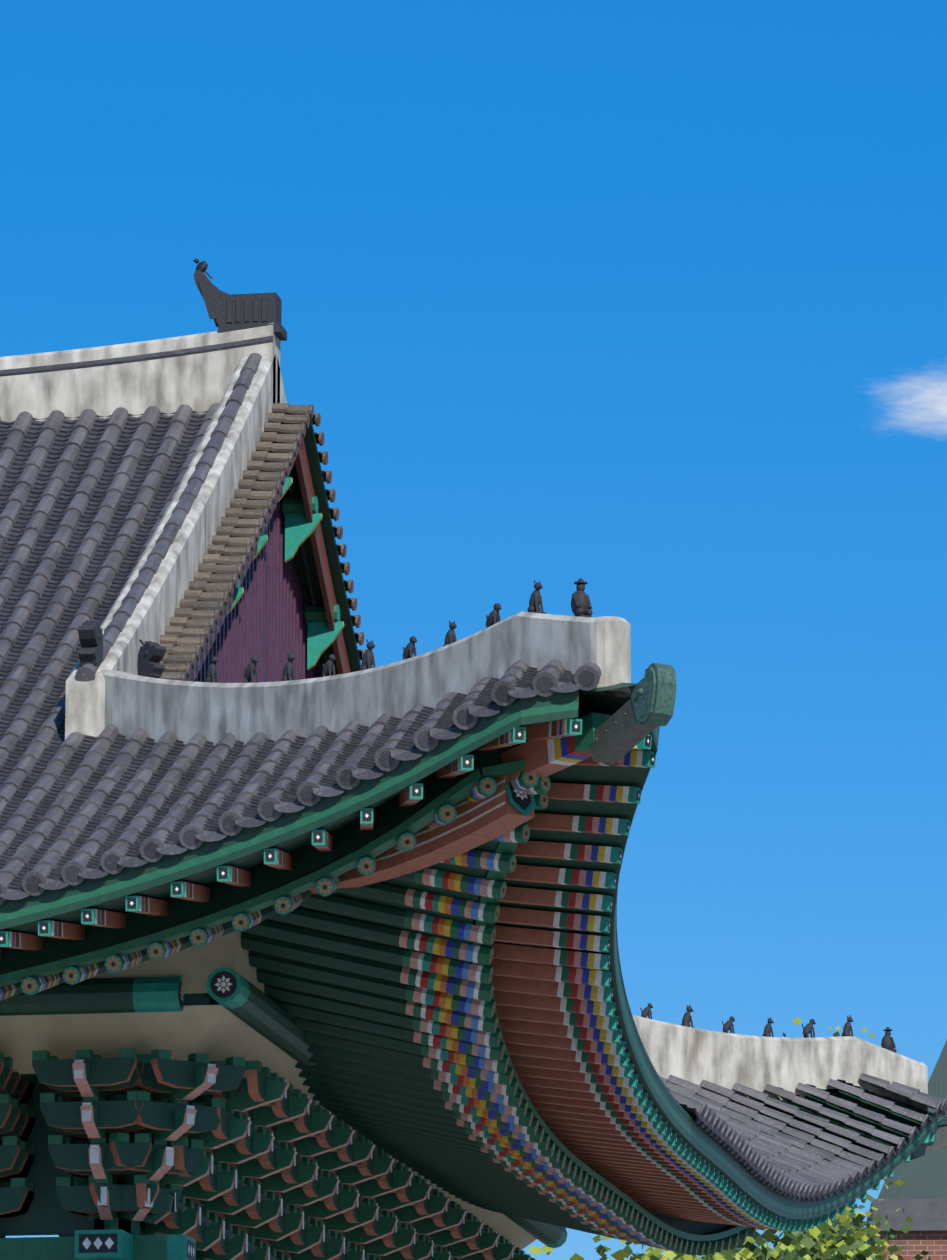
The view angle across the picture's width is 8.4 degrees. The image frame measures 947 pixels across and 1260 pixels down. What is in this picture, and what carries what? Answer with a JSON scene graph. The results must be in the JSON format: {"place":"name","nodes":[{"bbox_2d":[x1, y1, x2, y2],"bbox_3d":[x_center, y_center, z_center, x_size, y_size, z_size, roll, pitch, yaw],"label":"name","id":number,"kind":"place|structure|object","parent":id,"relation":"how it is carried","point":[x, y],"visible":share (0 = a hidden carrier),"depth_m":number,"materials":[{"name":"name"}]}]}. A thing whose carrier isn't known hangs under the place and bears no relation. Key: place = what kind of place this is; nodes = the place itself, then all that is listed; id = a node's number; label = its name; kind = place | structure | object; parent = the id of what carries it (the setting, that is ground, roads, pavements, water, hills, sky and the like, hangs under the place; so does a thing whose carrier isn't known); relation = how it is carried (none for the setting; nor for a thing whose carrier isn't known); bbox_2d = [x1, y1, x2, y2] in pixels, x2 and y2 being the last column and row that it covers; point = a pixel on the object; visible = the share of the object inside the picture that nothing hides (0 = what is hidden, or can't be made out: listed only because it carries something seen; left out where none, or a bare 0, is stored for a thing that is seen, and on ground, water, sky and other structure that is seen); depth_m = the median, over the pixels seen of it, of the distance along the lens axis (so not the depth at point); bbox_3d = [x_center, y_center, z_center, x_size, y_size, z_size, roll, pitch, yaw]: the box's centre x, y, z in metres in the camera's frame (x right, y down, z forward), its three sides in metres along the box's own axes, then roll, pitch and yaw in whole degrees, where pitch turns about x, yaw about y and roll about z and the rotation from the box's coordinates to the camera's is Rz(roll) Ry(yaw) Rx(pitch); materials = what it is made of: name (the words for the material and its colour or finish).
{"place":"outdoors","nodes":[
{"label":"outdoors","id":0,"kind":"place"},
{"bbox_2d":[0,323,927,1111],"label":"roof ridge","id":1,"kind":"structure","parent":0,"point":[236,375],"depth_m":68.16,"materials":[{"name":"white paint"}]},
{"bbox_2d":[78,619,102,666],"bbox_3d":[-3.790,0.116,63.541,0.212,0.507,0.419,-2,-12,9],"label":"dragon head ornament","id":2,"kind":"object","parent":1,"relation":"on","point":[91,640],"depth_m":63.40,"materials":[{"name":"ceramic"}]},
{"bbox_2d":[137,639,165,677],"bbox_3d":[-3.155,0.272,62.944,0.166,0.397,0.328,8,-15,-35],"label":"dragon head ornament","id":3,"kind":"object","parent":1,"relation":"on","point":[151,655],"visible":1,"depth_m":62.88,"materials":[{"name":"ceramic"}]},
{"bbox_2d":[205,655,219,682],"bbox_3d":[-2.518,0.388,62.015,0.104,0.293,0.161,8,-15,-35],"label":"roof figurine","id":4,"kind":"object","parent":1,"relation":"on","point":[212,672],"visible":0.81,"depth_m":61.99,"materials":[{"name":"ceramic"}]},
{"bbox_2d":[194,270,286,340],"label":"ridge-end ornament","id":5,"kind":"object","parent":1,"relation":"on","point":[227,312],"visible":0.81,"depth_m":72.72,"materials":[{"name":"ceramic"}]},
{"bbox_2d":[193,259,211,278],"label":"bird on finial","id":6,"kind":"object","parent":5,"relation":"on","point":[202,266],"visible":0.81,"depth_m":73.04,"materials":[{"name":"black"}]},
{"bbox_2d":[244,656,257,682],"bbox_3d":[-2.131,0.397,61.463,0.112,0.284,0.231,8,-15,-35],"label":"roof figurine","id":7,"kind":"object","parent":1,"relation":"on","point":[251,670],"visible":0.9,"depth_m":61.42,"materials":[{"name":"ceramic"}]},
{"bbox_2d":[159,403,366,682],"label":"gable end","id":8,"kind":"structure","parent":1,"relation":"attached to","point":[242,603],"depth_m":72.03,"materials":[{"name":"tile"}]},
{"bbox_2d":[0,931,566,1249],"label":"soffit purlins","id":9,"kind":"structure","parent":1,"relation":"attached to","point":[141,1008],"depth_m":61.55,"materials":[{"name":"wood"}]},
{"bbox_2d":[281,652,295,680],"bbox_3d":[-1.747,0.366,60.924,0.112,0.313,0.172,8,-15,-35],"label":"roof figurine","id":10,"kind":"object","parent":1,"relation":"on","point":[288,671],"visible":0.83,"depth_m":60.90,"materials":[{"name":"ceramic"}]},
{"bbox_2d":[322,654,335,676],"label":"roof figurine","id":11,"kind":"object","parent":1,"relation":"on","point":[328,666],"visible":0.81,"depth_m":60.34,"materials":[{"name":"ceramic"}]},
{"bbox_2d":[360,639,375,670],"bbox_3d":[-0.976,0.255,59.852,0.119,0.333,0.184,8,-15,-35],"label":"roof figurine","id":12,"kind":"object","parent":1,"relation":"on","point":[368,660],"visible":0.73,"depth_m":59.82,"materials":[{"name":"ceramic"}]},
{"bbox_2d":[403,636,416,659],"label":"roof figurine","id":13,"kind":"object","parent":1,"relation":"on","point":[409,650],"visible":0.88,"depth_m":59.28,"materials":[{"name":"ceramic"}]},
{"bbox_2d":[443,620,456,645],"bbox_3d":[-0.206,0.059,58.799,0.104,0.293,0.161,8,-15,-35],"label":"roof figurine","id":14,"kind":"object","parent":1,"relation":"on","point":[450,637],"visible":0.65,"depth_m":58.78,"materials":[{"name":"ceramic"}]},
{"bbox_2d":[0,690,937,1255],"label":"eave rafters","id":15,"kind":"object","parent":1,"relation":"attached to","point":[466,1022],"visible":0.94,"depth_m":61.13,"materials":[{"name":"wood"}]},
{"bbox_2d":[309,712,611,893],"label":"corner rafters","id":16,"kind":"object","parent":15,"relation":"attached to","point":[506,806],"visible":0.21,"depth_m":57.78,"materials":[{"name":"wood"}]},
{"bbox_2d":[486,603,501,627],"bbox_3d":[0.182,-0.097,58.282,0.112,0.284,0.231,8,-15,-35],"label":"roof figurine","id":17,"kind":"object","parent":1,"relation":"on","point":[493,618],"visible":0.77,"depth_m":58.24,"materials":[{"name":"ceramic"}]},
{"bbox_2d":[527,580,545,613],"bbox_3d":[0.565,-0.290,57.777,0.112,0.313,0.172,8,-15,-35],"label":"roof figurine","id":18,"kind":"object","parent":1,"relation":"on","point":[535,601],"visible":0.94,"depth_m":57.75,"materials":[{"name":"ceramic"}]},
{"bbox_2d":[571,578,592,616],"bbox_3d":[0.952,-0.279,57.225,0.183,0.371,0.203,8,-15,-35],"label":"roof figurine","id":19,"kind":"object","parent":1,"relation":"on","point":[581,606],"visible":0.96,"depth_m":57.17,"materials":[{"name":"ceramic"}]},
{"bbox_2d":[589,663,675,763],"bbox_3d":[1.395,0.737,56.381,0.304,0.749,1.016,8,-15,-35],"label":"corner rafter end","id":20,"kind":"object","parent":1,"relation":"attached to","point":[644,711],"visible":1,"depth_m":56.16,"materials":[{"name":"green metal"}]},
{"bbox_2d":[640,1003,652,1018],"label":"roof figurine","id":21,"kind":"object","parent":1,"relation":"on","point":[646,1011],"visible":0.77,"depth_m":81.74,"materials":[{"name":"ceramic"}]},
{"bbox_2d":[681,1005,693,1027],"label":"roof figurine","id":22,"kind":"object","parent":1,"relation":"on","point":[687,1019],"visible":0.79,"depth_m":82.09,"materials":[{"name":"ceramic"}]},
{"bbox_2d":[722,1016,734,1033],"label":"roof figurine","id":23,"kind":"object","parent":1,"relation":"on","point":[727,1025],"visible":0.77,"depth_m":82.48,"materials":[{"name":"ceramic"}]},
{"bbox_2d":[762,1017,773,1036],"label":"roof figurine","id":24,"kind":"object","parent":1,"relation":"on","point":[768,1031],"visible":0.79,"depth_m":82.84,"materials":[{"name":"ceramic"}]},
{"bbox_2d":[802,1019,815,1037],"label":"roof figurine","id":25,"kind":"object","parent":1,"relation":"on","point":[808,1028],"visible":0.85,"depth_m":83.24,"materials":[{"name":"ceramic"}]},
{"bbox_2d":[842,1015,853,1035],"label":"roof figurine","id":26,"kind":"object","parent":1,"relation":"on","point":[847,1028],"visible":0.75,"depth_m":83.62,"materials":[{"name":"ceramic"}]},
{"bbox_2d":[881,1027,896,1052],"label":"roof figurine","id":27,"kind":"object","parent":1,"relation":"on","point":[887,1043],"visible":0.83,"depth_m":83.96,"materials":[{"name":"ceramic"}]},
{"bbox_2d":[910,1117,946,1159],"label":"corner beam end cap","id":28,"kind":"object","parent":1,"relation":"attached to","point":[938,1143],"visible":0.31,"depth_m":84.07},
{"bbox_2d":[0,0,946,1259],"label":"sky","id":29,"kind":"structure","parent":0,"point":[644,302],"materials":[{"name":"blue"}]},
{"bbox_2d":[6,683,945,1236],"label":"roof deck","id":30,"kind":"structure","parent":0,"point":[600,705],"depth_m":82.11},
{"bbox_2d":[0,403,601,904],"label":"roof tiles","id":31,"kind":"object","parent":30,"relation":"on","point":[86,495],"visible":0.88,"depth_m":62.05,"materials":[{"name":"grey tile"}]},
{"bbox_2d":[659,1073,946,1201],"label":"hip roof tiles","id":32,"kind":"object","parent":30,"relation":"on","point":[789,1162],"visible":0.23,"depth_m":81.09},
{"bbox_2d":[528,1235,692,1259],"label":"tree","id":33,"kind":"object","parent":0,"point":[620,1254],"visible":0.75,"depth_m":89.17,"materials":[{"name":"green plant"}]},
{"bbox_2d":[620,1229,793,1259],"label":"tree","id":34,"kind":"object","parent":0,"point":[761,1243],"visible":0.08,"depth_m":103.34,"materials":[{"name":"green plant"}]},
{"bbox_2d":[594,1214,863,1259],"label":"tree","id":35,"kind":"object","parent":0,"point":[749,1248],"visible":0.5,"depth_m":93.56,"materials":[{"name":"green plant"}]},
{"bbox_2d":[730,1193,928,1259],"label":"tree","id":36,"kind":"object","parent":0,"point":[844,1226],"visible":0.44,"depth_m":98.18,"materials":[{"name":"green plant"}]},
{"bbox_2d":[775,1017,912,1259],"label":"tree","id":37,"kind":"object","parent":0,"point":[848,1210],"visible":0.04,"depth_m":147.01,"materials":[{"name":"green plant"}]},
{"bbox_2d":[789,1216,930,1259],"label":"tree","id":38,"kind":"object","parent":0,"point":[824,1228],"visible":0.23,"depth_m":108.12,"materials":[{"name":"green plant"}]},
{"bbox_2d":[866,1199,946,1259],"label":"brick building","id":39,"kind":"structure","parent":0,"point":[927,1232],"depth_m":202.54,"materials":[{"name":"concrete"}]},
{"bbox_2d":[877,1040,946,1198],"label":"tower roof","id":40,"kind":"structure","parent":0,"point":[924,1177],"depth_m":203.29,"materials":[{"name":"green metal"}]},
{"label":"stone platform","id":41,"kind":"structure","parent":0,"visible":0},
{"bbox_2d":[0,1229,195,1259],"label":"beam","id":42,"kind":"structure","parent":41,"relation":"on","point":[116,1244],"depth_m":61.89,"materials":[{"name":"wood"}]},
{"bbox_2d":[0,1048,535,1259],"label":"roof brackets","id":43,"kind":"object","parent":42,"relation":"on","point":[220,1160],"visible":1,"depth_m":63.02,"materials":[{"name":"wood"}]}
]}

